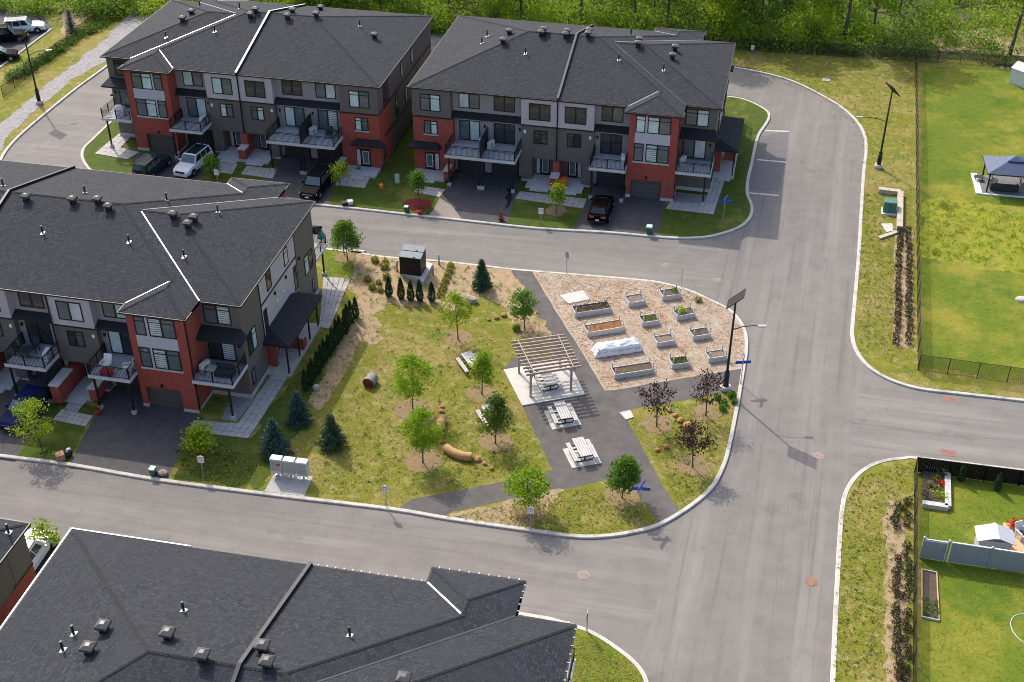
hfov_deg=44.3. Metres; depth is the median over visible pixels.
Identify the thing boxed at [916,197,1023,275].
meadow
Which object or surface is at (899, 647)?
shrub
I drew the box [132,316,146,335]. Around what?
window
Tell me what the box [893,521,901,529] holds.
shrub
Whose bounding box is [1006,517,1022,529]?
flower tub
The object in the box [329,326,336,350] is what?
hedge cedar
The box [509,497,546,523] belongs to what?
mulch ring
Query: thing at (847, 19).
forest tree
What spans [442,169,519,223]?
driveway
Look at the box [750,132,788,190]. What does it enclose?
parking bay
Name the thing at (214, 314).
window
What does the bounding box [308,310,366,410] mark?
planting bed
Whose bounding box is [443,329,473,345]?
mulch ring
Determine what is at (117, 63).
window
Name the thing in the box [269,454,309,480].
mailbox bank
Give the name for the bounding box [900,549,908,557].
shrub
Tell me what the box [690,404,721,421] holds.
mulch ring
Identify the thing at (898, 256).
shrub
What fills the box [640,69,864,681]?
road
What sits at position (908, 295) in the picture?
shrub
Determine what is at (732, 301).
lamp post
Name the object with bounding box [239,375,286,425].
paved walk
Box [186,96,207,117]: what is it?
patio door
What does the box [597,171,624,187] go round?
garage door
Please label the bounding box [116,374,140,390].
garage door
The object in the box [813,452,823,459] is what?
manhole cover
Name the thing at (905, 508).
shrub
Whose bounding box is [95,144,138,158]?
paved walk
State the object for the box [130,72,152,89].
window
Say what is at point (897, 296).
shrub
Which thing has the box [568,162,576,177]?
front door
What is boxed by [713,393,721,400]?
bedding plant
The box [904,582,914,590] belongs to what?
shrub
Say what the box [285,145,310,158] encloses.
garage door
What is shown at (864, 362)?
kerb
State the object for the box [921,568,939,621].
vegetable plot
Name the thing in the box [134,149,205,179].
driveway
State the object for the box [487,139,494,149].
air conditioner
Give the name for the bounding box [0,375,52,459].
driveway
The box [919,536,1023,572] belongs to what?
vinyl fence
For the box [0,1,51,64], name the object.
parking lot
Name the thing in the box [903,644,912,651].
shrub
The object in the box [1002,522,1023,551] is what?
timber deck
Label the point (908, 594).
shrub
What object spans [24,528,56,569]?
parked car
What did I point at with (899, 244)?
shrub
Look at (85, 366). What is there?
front door
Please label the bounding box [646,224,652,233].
wheeled bin
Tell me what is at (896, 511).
shrub
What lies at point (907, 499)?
shrub
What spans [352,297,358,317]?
hedge cedar
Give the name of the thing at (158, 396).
garage door
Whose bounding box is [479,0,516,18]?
forest tree
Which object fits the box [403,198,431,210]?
mulch ring
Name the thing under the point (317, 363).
hedge cedar
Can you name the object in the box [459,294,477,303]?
boulder
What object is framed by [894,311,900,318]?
shrub
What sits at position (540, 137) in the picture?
window
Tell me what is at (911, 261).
shrub
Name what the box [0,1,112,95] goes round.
chain link fence
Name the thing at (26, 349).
dining table
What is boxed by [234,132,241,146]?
front door
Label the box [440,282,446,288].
bedding plant
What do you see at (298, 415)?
spruce
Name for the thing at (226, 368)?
patio sofa
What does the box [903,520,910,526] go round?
shrub
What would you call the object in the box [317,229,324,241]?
patio umbrella
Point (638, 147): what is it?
window
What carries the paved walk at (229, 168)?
on the lot lawn at (393, 196)
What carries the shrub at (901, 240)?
on the planting bed at (903, 330)
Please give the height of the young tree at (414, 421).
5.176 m
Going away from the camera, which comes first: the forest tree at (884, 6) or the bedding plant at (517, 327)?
the bedding plant at (517, 327)
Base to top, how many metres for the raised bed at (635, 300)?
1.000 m
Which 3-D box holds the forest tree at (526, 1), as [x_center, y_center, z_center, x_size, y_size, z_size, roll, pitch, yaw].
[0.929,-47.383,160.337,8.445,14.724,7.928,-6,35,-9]
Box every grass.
[174,53,915,681]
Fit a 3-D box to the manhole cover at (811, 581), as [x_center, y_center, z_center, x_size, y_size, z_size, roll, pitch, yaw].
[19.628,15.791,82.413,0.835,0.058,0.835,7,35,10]
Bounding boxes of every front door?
[83,363,91,376]
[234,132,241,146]
[259,134,268,149]
[361,149,370,166]
[425,151,434,169]
[541,159,549,174]
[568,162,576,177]
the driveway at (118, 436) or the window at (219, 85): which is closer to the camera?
the driveway at (118, 436)
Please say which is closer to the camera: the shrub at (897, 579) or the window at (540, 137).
the shrub at (897, 579)
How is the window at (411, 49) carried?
in the townhouse block at (259, 83)
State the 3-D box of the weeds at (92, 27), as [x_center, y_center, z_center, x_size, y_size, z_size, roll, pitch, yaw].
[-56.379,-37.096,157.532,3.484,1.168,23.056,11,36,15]
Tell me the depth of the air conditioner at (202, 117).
131.14 m
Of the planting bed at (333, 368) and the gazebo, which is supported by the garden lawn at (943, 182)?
the gazebo
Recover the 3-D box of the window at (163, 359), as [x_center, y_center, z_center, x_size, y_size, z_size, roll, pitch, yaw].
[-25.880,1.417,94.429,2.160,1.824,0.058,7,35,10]
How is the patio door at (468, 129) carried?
in the townhouse block at (544, 105)
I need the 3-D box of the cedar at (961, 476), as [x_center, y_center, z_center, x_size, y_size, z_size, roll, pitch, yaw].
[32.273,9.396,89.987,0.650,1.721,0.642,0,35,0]
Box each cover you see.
[577,570,589,579]
[591,336,642,358]
[805,577,817,586]
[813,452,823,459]
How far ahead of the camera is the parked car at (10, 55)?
154.01 m
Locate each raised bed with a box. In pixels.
[571,296,610,317]
[583,315,624,336]
[611,357,654,379]
[624,289,645,306]
[638,309,658,326]
[653,329,674,347]
[659,283,680,300]
[668,351,689,369]
[672,302,695,320]
[688,322,710,340]
[704,344,727,362]
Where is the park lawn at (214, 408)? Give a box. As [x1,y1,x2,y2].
[70,248,737,534]
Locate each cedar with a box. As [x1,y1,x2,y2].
[301,368,309,391]
[306,363,313,385]
[309,358,316,379]
[313,350,321,373]
[318,344,325,367]
[321,339,328,361]
[325,334,332,356]
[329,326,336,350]
[333,319,340,344]
[337,315,343,338]
[341,309,348,334]
[343,304,350,327]
[347,300,354,323]
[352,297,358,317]
[384,276,392,296]
[397,277,404,299]
[407,280,414,300]
[415,279,423,301]
[427,282,435,302]
[957,463,966,481]
[993,472,1002,490]
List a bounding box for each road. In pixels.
[0,32,1023,681]
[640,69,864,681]
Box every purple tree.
[635,379,677,426]
[675,419,717,467]
[689,368,725,414]
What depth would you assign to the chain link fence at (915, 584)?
81.93 m
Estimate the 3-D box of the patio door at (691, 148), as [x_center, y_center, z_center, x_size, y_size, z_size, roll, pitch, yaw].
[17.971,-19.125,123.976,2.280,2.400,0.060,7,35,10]
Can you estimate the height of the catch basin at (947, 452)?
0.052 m
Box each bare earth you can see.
[60,0,104,38]
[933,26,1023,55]
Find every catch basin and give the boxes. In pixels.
[940,448,956,456]
[944,395,958,402]
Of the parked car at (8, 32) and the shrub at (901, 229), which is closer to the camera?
the shrub at (901, 229)
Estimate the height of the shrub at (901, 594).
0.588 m
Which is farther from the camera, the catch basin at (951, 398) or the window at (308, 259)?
the window at (308, 259)
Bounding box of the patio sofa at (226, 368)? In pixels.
[214,362,235,377]
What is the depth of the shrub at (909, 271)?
113.14 m
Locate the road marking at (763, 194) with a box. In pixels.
[749,192,778,195]
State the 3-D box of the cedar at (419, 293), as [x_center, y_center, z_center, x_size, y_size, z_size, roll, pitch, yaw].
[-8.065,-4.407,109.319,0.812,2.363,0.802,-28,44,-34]
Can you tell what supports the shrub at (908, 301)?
on the planting bed at (903, 330)
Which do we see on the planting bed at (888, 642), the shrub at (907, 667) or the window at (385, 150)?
the shrub at (907, 667)
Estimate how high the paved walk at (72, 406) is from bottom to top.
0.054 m
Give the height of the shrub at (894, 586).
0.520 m
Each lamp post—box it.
[17,28,51,104]
[720,288,766,392]
[856,82,899,169]
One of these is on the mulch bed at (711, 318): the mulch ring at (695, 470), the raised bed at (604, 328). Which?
the raised bed at (604, 328)
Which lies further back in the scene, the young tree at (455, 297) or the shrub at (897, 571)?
the young tree at (455, 297)
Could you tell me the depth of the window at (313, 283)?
109.47 m
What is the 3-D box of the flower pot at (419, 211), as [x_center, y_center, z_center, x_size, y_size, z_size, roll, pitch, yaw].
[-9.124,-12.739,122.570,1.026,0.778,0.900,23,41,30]
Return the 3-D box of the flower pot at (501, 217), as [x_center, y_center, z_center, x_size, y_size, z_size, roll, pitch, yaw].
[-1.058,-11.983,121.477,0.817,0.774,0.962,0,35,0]
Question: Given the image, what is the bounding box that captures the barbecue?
[114,104,125,115]
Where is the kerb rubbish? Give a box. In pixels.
[54,448,72,461]
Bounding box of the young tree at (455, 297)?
[435,289,477,339]
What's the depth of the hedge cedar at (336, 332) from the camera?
103.65 m
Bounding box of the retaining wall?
[877,187,903,239]
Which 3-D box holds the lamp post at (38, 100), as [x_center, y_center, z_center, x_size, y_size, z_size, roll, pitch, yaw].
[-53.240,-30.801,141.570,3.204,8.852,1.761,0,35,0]
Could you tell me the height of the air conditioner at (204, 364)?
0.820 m
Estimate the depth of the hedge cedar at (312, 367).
99.74 m
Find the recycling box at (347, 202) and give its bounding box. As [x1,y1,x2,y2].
[341,199,352,205]
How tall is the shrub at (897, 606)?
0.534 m
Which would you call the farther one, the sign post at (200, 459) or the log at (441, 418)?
the log at (441, 418)
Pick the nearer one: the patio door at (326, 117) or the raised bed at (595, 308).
the raised bed at (595, 308)
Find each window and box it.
[0,324,3,336]
[17,292,44,308]
[55,300,83,321]
[66,330,85,346]
[101,303,125,318]
[113,60,125,75]
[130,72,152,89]
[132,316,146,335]
[135,98,157,116]
[138,346,152,367]
[146,318,176,339]
[152,74,162,90]
[152,348,182,371]
[157,100,167,117]
[182,71,202,86]
[202,304,231,325]
[211,77,232,94]
[219,103,233,117]
[244,80,265,97]
[247,324,257,355]
[250,106,264,120]
[251,366,256,384]
[263,307,268,333]
[265,268,271,291]
[281,80,302,95]
[283,245,288,266]
[293,264,297,290]
[304,247,313,276]
[312,278,314,292]
[315,83,335,98]
[348,90,369,108]
[354,117,368,132]
[384,144,386,158]
[395,93,398,115]
[400,60,402,76]
[405,83,407,100]
[410,47,413,62]
[419,93,439,111]
[423,120,438,135]
[458,93,479,108]
[494,96,514,112]
[529,103,550,121]
[533,130,547,144]
[565,106,586,124]
[567,133,580,147]
[601,106,623,122]
[633,143,643,161]
[635,115,645,132]
[645,144,668,163]
[647,116,671,134]
[685,108,709,126]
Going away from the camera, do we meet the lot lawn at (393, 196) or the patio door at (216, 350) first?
the patio door at (216, 350)
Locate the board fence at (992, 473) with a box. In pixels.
[914,457,1023,485]
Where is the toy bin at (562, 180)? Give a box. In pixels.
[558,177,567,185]
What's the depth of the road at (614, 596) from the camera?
89.17 m
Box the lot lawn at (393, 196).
[84,95,767,235]
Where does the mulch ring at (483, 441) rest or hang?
on the park lawn at (214, 408)
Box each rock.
[474,456,480,462]
[663,444,669,448]
[677,417,683,422]
[683,421,691,429]
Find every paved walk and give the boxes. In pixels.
[53,409,92,426]
[65,402,83,411]
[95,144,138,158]
[106,134,130,147]
[189,420,255,438]
[206,162,237,173]
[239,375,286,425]
[241,166,276,178]
[320,276,350,328]
[336,175,369,187]
[414,187,444,196]
[515,191,586,208]
[666,201,715,214]
[704,177,724,204]
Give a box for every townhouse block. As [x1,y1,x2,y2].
[0,160,327,419]
[0,518,35,625]
[0,528,576,681]
[100,0,433,178]
[406,15,744,205]
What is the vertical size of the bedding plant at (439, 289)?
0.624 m
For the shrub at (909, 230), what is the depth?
119.53 m
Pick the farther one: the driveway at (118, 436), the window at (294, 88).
the window at (294, 88)
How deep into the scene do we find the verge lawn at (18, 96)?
151.94 m
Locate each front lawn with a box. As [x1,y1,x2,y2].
[17,402,94,461]
[170,334,331,490]
[323,249,356,277]
[571,629,642,681]
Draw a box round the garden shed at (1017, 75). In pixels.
[1009,61,1023,87]
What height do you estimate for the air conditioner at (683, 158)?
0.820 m
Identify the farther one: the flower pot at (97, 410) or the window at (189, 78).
the window at (189, 78)
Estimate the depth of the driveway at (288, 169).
129.24 m
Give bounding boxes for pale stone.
[158,469,167,475]
[312,384,318,390]
[1015,296,1023,302]
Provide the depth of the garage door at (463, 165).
129.60 m
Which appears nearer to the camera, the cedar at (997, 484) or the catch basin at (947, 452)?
the cedar at (997, 484)
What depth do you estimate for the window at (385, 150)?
130.67 m
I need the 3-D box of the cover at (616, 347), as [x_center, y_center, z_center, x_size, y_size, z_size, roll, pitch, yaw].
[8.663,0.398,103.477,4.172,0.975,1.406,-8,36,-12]
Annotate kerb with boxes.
[0,28,52,67]
[0,64,106,159]
[0,248,747,538]
[57,541,648,681]
[81,96,770,239]
[734,66,1023,401]
[830,456,1023,681]
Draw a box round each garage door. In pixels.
[36,359,64,378]
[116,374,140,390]
[148,134,174,151]
[148,387,183,408]
[188,130,214,149]
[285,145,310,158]
[317,144,342,161]
[458,159,484,173]
[492,158,518,176]
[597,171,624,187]
[630,179,660,198]
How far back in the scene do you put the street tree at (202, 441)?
91.37 m
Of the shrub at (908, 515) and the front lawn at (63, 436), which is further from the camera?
the front lawn at (63, 436)
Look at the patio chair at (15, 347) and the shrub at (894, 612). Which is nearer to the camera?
the shrub at (894, 612)
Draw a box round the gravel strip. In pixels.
[0,11,149,150]
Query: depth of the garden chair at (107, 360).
96.01 m
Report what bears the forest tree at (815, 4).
on the forest floor
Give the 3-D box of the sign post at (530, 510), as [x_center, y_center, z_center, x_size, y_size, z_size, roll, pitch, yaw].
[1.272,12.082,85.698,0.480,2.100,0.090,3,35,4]
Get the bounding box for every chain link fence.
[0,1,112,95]
[730,37,917,60]
[912,458,917,681]
[915,50,921,369]
[916,50,1023,67]
[918,355,1023,383]
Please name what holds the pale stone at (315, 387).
on the planting bed at (333, 368)
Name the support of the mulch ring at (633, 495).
on the park lawn at (214, 408)
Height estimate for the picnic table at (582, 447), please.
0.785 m
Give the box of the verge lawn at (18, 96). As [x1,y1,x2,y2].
[0,13,124,155]
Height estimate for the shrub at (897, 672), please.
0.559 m
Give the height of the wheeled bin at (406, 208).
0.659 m
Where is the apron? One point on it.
(442, 208)
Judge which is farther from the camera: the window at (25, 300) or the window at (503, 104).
the window at (503, 104)
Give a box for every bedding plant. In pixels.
[363,274,371,282]
[367,282,376,289]
[371,255,378,263]
[377,286,383,292]
[379,261,389,269]
[382,272,390,279]
[436,291,443,297]
[437,286,445,292]
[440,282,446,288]
[441,277,448,283]
[443,271,450,278]
[445,266,452,272]
[446,261,454,267]
[512,324,520,331]
[694,296,702,302]
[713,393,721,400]
[719,404,726,410]
[720,398,728,405]
[727,390,736,398]
[730,398,737,404]
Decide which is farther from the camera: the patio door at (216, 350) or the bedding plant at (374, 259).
the bedding plant at (374, 259)
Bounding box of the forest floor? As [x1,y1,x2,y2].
[28,0,1023,64]
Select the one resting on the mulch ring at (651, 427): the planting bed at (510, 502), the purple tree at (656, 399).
the purple tree at (656, 399)
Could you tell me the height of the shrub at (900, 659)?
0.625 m
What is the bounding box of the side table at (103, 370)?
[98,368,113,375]
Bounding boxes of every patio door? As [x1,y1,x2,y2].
[24,321,53,344]
[107,331,132,354]
[118,89,129,105]
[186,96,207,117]
[208,342,236,360]
[284,105,304,126]
[317,109,338,130]
[459,119,479,140]
[494,122,514,144]
[600,132,621,154]
[682,139,706,158]
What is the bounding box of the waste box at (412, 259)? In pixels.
[398,244,425,275]
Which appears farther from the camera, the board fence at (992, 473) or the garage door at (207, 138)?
the garage door at (207, 138)
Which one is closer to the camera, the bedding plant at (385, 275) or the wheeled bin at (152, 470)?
the wheeled bin at (152, 470)
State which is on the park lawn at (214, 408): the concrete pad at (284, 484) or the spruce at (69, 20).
the concrete pad at (284, 484)
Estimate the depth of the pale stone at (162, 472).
90.75 m
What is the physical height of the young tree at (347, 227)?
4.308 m
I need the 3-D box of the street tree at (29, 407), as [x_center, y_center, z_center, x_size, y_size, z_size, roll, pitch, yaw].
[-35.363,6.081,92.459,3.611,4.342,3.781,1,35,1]
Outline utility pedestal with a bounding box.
[394,174,399,182]
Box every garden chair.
[99,353,112,369]
[122,358,133,374]
[1014,520,1023,541]
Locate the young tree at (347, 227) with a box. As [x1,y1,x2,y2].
[326,219,365,260]
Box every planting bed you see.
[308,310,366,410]
[347,253,551,344]
[449,488,566,529]
[881,500,909,681]
[892,230,913,347]
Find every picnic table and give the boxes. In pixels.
[456,351,476,373]
[475,404,504,427]
[534,369,562,391]
[547,401,577,424]
[566,437,597,461]
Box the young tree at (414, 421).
[396,404,445,462]
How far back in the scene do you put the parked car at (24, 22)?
161.22 m
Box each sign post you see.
[197,456,203,474]
[381,485,388,506]
[527,506,533,528]
[538,208,542,223]
[565,251,568,272]
[632,479,650,514]
[718,195,731,223]
[735,355,750,382]
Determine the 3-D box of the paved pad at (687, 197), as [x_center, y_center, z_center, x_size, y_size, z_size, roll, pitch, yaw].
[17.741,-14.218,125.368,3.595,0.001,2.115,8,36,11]
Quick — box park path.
[400,270,740,521]
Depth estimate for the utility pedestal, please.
127.74 m
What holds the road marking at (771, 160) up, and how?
on the parking bay
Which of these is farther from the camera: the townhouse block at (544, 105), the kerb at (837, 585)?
the townhouse block at (544, 105)
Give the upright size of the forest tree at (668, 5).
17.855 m
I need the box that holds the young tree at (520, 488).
[501,463,552,512]
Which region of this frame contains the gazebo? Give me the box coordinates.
[971,155,1023,197]
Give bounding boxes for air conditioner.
[42,347,51,361]
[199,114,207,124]
[199,359,210,373]
[308,125,316,134]
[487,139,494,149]
[621,153,624,164]
[679,155,686,165]
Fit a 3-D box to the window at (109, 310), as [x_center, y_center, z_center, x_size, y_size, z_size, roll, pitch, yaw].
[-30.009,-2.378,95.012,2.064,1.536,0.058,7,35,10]
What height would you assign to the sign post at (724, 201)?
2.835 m
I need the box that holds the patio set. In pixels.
[325,126,332,138]
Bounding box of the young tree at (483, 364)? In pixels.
[467,348,497,394]
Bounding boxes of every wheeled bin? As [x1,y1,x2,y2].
[148,465,157,475]
[403,205,408,211]
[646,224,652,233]
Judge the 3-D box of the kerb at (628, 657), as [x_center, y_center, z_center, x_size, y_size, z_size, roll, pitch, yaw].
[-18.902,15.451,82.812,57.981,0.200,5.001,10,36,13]
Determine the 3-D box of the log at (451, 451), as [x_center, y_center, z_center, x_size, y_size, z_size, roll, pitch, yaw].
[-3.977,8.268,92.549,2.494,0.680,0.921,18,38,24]
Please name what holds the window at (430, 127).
in the townhouse block at (544, 105)
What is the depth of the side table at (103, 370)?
95.33 m
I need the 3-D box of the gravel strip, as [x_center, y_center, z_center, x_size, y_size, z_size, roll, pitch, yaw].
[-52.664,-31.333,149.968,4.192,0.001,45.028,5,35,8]
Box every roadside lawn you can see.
[730,47,1023,397]
[835,456,1020,681]
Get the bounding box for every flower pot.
[93,405,100,414]
[416,205,423,214]
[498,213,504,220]
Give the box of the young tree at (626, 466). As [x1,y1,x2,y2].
[601,453,642,497]
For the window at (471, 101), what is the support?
in the townhouse block at (544, 105)
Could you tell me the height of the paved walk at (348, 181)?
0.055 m
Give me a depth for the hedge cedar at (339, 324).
104.44 m
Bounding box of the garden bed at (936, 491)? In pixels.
[921,467,950,510]
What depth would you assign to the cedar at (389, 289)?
109.88 m
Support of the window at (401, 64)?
in the townhouse block at (259, 83)
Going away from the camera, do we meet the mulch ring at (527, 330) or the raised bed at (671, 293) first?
the mulch ring at (527, 330)
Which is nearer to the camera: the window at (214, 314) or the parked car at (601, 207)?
the window at (214, 314)
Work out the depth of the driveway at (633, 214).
122.83 m
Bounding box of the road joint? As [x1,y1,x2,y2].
[358,529,575,555]
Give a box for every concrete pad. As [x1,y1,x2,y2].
[265,473,312,495]
[399,261,432,284]
[504,359,584,405]
[544,407,580,429]
[559,290,588,303]
[563,444,600,467]
[620,410,633,419]
[881,223,892,232]
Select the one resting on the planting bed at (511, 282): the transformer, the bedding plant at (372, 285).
the bedding plant at (372, 285)
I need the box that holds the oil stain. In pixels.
[505,187,515,208]
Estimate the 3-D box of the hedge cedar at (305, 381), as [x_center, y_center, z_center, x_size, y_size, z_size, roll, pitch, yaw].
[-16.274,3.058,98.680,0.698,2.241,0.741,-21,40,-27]
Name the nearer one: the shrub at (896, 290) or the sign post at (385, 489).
the sign post at (385, 489)
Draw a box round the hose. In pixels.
[1010,614,1023,641]
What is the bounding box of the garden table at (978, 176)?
[974,174,982,181]
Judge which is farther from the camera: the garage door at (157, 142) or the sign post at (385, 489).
the garage door at (157, 142)
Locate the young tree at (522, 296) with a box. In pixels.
[505,287,539,328]
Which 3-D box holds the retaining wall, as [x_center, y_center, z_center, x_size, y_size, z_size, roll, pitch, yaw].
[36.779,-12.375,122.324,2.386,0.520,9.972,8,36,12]
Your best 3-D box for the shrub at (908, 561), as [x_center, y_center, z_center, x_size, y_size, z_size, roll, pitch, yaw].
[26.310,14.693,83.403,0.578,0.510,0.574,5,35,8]
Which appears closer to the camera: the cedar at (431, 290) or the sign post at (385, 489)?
the sign post at (385, 489)
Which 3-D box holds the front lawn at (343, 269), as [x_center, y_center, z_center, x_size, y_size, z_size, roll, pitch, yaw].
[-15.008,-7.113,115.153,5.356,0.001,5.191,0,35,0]
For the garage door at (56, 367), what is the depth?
99.98 m
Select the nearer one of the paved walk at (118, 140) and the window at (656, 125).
the window at (656, 125)
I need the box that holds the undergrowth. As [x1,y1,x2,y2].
[0,0,1023,67]
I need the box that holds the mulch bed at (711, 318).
[533,272,744,390]
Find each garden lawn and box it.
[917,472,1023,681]
[918,66,1023,381]
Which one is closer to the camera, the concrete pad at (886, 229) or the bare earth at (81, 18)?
the concrete pad at (886, 229)
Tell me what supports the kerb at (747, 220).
on the road at (614, 596)
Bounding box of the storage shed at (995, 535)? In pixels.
[974,522,1015,549]
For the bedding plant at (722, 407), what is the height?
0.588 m
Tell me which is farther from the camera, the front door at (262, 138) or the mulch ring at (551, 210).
the front door at (262, 138)
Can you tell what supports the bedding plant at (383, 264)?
on the planting bed at (511, 282)
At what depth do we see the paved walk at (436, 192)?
126.47 m
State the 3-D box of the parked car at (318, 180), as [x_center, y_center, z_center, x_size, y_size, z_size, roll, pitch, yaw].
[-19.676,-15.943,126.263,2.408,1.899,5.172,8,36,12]
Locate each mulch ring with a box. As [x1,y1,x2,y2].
[335,252,356,262]
[394,398,430,418]
[402,447,442,473]
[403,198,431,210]
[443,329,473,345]
[466,384,497,402]
[477,430,512,451]
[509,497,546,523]
[515,321,535,333]
[545,206,567,216]
[603,486,638,508]
[640,414,672,433]
[676,454,710,476]
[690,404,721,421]
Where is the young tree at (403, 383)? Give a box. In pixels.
[386,353,439,409]
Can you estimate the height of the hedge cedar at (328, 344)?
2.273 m
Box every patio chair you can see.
[11,341,22,357]
[29,336,39,353]
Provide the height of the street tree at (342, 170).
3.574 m
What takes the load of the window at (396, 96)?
in the townhouse block at (259, 83)
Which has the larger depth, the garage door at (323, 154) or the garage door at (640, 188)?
the garage door at (323, 154)
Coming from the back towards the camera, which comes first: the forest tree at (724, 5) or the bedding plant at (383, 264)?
the forest tree at (724, 5)
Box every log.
[363,372,378,387]
[434,414,446,436]
[442,444,471,460]
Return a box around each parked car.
[0,24,28,41]
[0,46,19,61]
[0,384,51,432]
[3,15,46,32]
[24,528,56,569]
[132,153,171,175]
[173,143,212,177]
[299,164,333,199]
[587,195,614,223]
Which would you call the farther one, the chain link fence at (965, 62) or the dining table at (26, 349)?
the chain link fence at (965, 62)
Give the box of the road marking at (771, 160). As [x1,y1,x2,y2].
[757,159,785,162]
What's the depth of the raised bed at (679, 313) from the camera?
107.53 m
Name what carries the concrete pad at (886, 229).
on the roadside lawn at (876, 360)
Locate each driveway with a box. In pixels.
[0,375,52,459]
[35,540,58,575]
[68,386,202,478]
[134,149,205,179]
[265,155,337,203]
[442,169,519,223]
[574,183,665,234]
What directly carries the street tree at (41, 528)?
on the lot lawn
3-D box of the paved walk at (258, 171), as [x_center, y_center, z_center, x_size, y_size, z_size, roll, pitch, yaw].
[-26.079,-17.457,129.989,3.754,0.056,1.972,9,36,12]
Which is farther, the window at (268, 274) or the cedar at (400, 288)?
the cedar at (400, 288)
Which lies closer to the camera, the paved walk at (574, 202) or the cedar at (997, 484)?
the cedar at (997, 484)
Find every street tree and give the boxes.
[5,397,57,448]
[25,517,61,551]
[179,417,217,455]
[200,152,222,178]
[327,157,351,189]
[405,169,428,200]
[546,180,570,212]
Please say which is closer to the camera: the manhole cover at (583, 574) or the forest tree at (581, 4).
the manhole cover at (583, 574)
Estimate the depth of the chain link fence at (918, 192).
121.08 m
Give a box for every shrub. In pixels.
[890,513,899,522]
[891,566,900,575]
[891,584,899,592]
[891,608,900,616]
[891,616,901,626]
[891,642,901,653]
[892,338,900,345]
[892,574,900,584]
[892,601,900,610]
[892,625,901,634]
[892,632,902,643]
[893,317,901,324]
[893,330,899,337]
[893,501,901,507]
[893,508,901,516]
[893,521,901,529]
[893,660,902,670]
[893,670,902,680]
[894,263,902,270]
[894,287,901,294]
[894,293,902,300]
[894,298,902,305]
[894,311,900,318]
[894,324,901,331]
[894,554,901,561]
[894,590,903,598]
[894,654,904,663]
[895,254,902,259]
[895,561,903,569]
[896,237,903,242]
[896,242,903,249]
[897,227,904,233]
[899,670,910,681]
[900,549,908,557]
[901,504,907,511]
[901,634,908,642]
[901,662,911,672]
[902,540,911,549]
[902,590,910,599]
[902,607,912,617]
[902,618,909,624]
[902,624,912,633]
[903,496,913,505]
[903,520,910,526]
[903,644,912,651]
[904,225,911,233]
[904,299,913,306]
[904,511,912,519]
[904,559,912,566]
[904,573,913,581]
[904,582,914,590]
[905,258,913,265]
[905,269,912,275]
[905,276,912,282]
[905,292,912,298]
[905,565,912,572]
[905,652,912,660]
[906,305,912,313]
[906,318,913,325]
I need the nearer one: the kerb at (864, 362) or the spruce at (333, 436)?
the spruce at (333, 436)
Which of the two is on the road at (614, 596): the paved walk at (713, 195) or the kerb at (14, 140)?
the kerb at (14, 140)
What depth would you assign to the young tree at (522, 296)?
104.79 m
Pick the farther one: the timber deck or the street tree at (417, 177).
the street tree at (417, 177)
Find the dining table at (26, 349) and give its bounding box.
[19,345,33,355]
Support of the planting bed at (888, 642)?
on the roadside lawn at (884, 467)
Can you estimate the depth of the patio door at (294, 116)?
129.89 m
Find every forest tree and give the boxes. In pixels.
[358,0,407,7]
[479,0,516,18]
[506,0,539,17]
[579,0,582,20]
[643,0,691,27]
[695,0,745,32]
[730,0,799,36]
[790,0,846,36]
[842,0,852,40]
[847,0,902,36]
[1002,0,1023,55]
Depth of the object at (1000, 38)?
158.93 m
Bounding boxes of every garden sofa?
[989,175,997,183]
[989,183,1018,191]
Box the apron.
[429,198,461,218]
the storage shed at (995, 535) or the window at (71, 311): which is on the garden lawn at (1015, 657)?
the storage shed at (995, 535)
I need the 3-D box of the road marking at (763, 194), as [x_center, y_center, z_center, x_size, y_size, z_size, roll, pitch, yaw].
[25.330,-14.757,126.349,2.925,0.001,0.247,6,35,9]
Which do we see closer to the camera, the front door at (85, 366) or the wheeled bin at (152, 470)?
the wheeled bin at (152, 470)
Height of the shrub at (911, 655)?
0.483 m
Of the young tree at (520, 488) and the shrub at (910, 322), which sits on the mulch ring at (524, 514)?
the young tree at (520, 488)
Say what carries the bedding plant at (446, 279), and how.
on the planting bed at (511, 282)
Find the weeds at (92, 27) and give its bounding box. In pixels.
[2,13,121,81]
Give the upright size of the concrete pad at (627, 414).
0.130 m
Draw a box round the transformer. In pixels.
[881,198,896,215]
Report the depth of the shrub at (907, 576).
82.17 m
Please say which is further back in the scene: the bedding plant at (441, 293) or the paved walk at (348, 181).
the paved walk at (348, 181)
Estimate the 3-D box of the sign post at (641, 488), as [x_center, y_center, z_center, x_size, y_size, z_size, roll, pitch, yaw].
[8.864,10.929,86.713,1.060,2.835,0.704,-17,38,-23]
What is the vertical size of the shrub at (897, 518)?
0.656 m
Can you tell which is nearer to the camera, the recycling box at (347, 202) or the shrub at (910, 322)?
the shrub at (910, 322)
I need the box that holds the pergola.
[510,334,580,396]
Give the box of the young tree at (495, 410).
[478,391,512,443]
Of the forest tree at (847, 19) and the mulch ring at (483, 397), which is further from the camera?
the forest tree at (847, 19)
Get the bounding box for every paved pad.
[221,396,253,421]
[673,192,706,203]
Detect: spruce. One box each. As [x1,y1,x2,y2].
[65,10,78,32]
[259,417,294,462]
[282,390,313,429]
[314,412,348,454]
[471,259,492,292]

